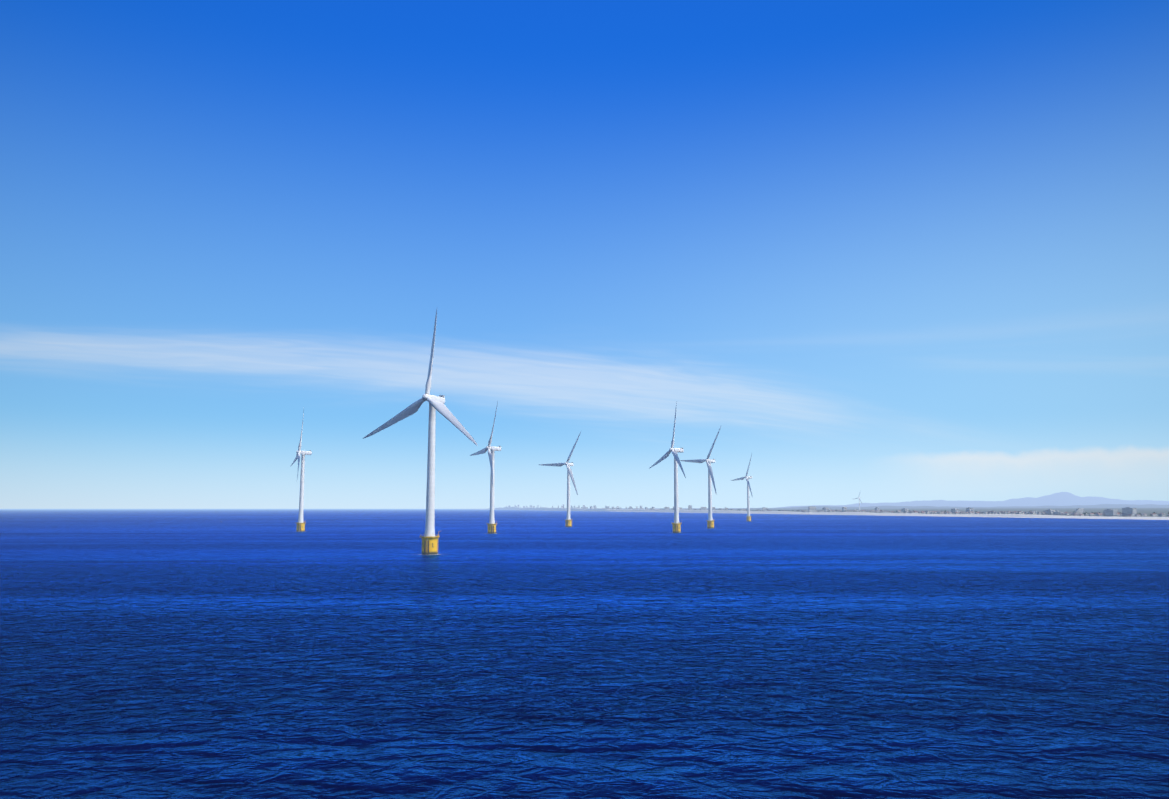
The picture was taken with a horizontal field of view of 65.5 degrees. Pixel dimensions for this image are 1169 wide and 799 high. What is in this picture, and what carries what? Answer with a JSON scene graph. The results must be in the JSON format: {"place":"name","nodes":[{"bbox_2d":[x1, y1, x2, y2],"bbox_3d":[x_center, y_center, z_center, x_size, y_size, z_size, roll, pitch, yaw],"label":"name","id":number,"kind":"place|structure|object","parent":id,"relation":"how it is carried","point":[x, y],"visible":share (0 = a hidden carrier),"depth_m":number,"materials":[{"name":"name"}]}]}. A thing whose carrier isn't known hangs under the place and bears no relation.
{"place":"outdoors","nodes":[
{"label":"outdoors","id":0,"kind":"place"},
{"bbox_2d":[0,509,1168,798],"bbox_3d":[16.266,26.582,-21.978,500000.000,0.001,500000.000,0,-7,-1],"label":"sea","id":1,"kind":"structure","parent":0,"point":[252,653],"depth_m":179.65,"materials":[{"name":"liquid"}]},
{"bbox_2d":[290,411,311,531],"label":"wind turbine","id":2,"kind":"object","parent":1,"relation":"in","point":[300,526],"visible":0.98,"depth_m":1152.20,"materials":[{"name":"white paint"}]},
{"bbox_2d":[363,310,477,554],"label":"wind turbine","id":3,"kind":"object","parent":1,"relation":"in","point":[429,538],"visible":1,"depth_m":584.50,"materials":[{"name":"white paint"}]},
{"bbox_2d":[470,402,500,533],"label":"wind turbine","id":4,"kind":"object","parent":1,"relation":"in","point":[491,524],"visible":1,"depth_m":1069.99,"materials":[{"name":"white paint"}]},
{"bbox_2d":[539,432,580,526],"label":"wind turbine","id":5,"kind":"object","parent":1,"relation":"in","point":[568,521],"visible":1,"depth_m":1452.27,"materials":[{"name":"white paint"}]},
{"bbox_2d":[649,401,685,532],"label":"wind turbine","id":6,"kind":"object","parent":1,"relation":"in","point":[676,524],"visible":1,"depth_m":1101.95,"materials":[{"name":"white paint"}]},
{"bbox_2d":[680,427,720,527],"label":"wind turbine","id":7,"kind":"object","parent":1,"relation":"in","point":[710,522],"visible":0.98,"depth_m":1349.29,"materials":[{"name":"white paint"}]},
{"bbox_2d":[731,455,752,521],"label":"wind turbine","id":8,"kind":"object","parent":1,"relation":"in","point":[748,516],"visible":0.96,"depth_m":2069.34,"materials":[{"name":"white paint"}]},
{"bbox_2d":[0,0,1168,508],"label":"sky","id":9,"kind":"structure","parent":0,"point":[867,245],"materials":[{"name":"blue"}]},
{"bbox_2d":[479,507,1168,519],"bbox_3d":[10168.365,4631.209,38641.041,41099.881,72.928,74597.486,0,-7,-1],"label":"land","id":10,"kind":"structure","parent":0,"point":[1149,511],"depth_m":5737.46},
{"bbox_2d":[506,504,1168,516],"bbox_3d":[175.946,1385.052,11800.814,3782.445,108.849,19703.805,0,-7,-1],"label":"trees","id":11,"kind":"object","parent":10,"relation":"on","point":[1128,512],"depth_m":3585.60,"materials":[{"name":"green plant"}]},
{"bbox_2d":[671,508,1168,516],"bbox_3d":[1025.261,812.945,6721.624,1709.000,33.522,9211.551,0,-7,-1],"label":"buildings","id":12,"kind":"structure","parent":10,"relation":"on","point":[941,511],"depth_m":3745.27,"materials":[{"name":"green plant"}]},
{"bbox_2d":[736,504,1168,508],"bbox_3d":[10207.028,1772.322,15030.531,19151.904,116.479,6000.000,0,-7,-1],"label":"hill ridge","id":13,"kind":"structure","parent":0,"point":[1076,506],"depth_m":14067.33,"materials":[{"name":"grey"}]},
{"bbox_2d":[777,492,1168,507],"bbox_3d":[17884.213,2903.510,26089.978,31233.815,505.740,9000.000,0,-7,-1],"label":"hill ridge","id":14,"kind":"structure","parent":0,"point":[1063,499],"depth_m":24410.19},
{"bbox_2d":[940,450,1168,466],"bbox_3d":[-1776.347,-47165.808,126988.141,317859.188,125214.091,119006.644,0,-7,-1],"label":"cloud","id":15,"kind":"structure","parent":0,"point":[1103,457],"depth_m":158934.22,"materials":[{"name":"white"}]}
]}

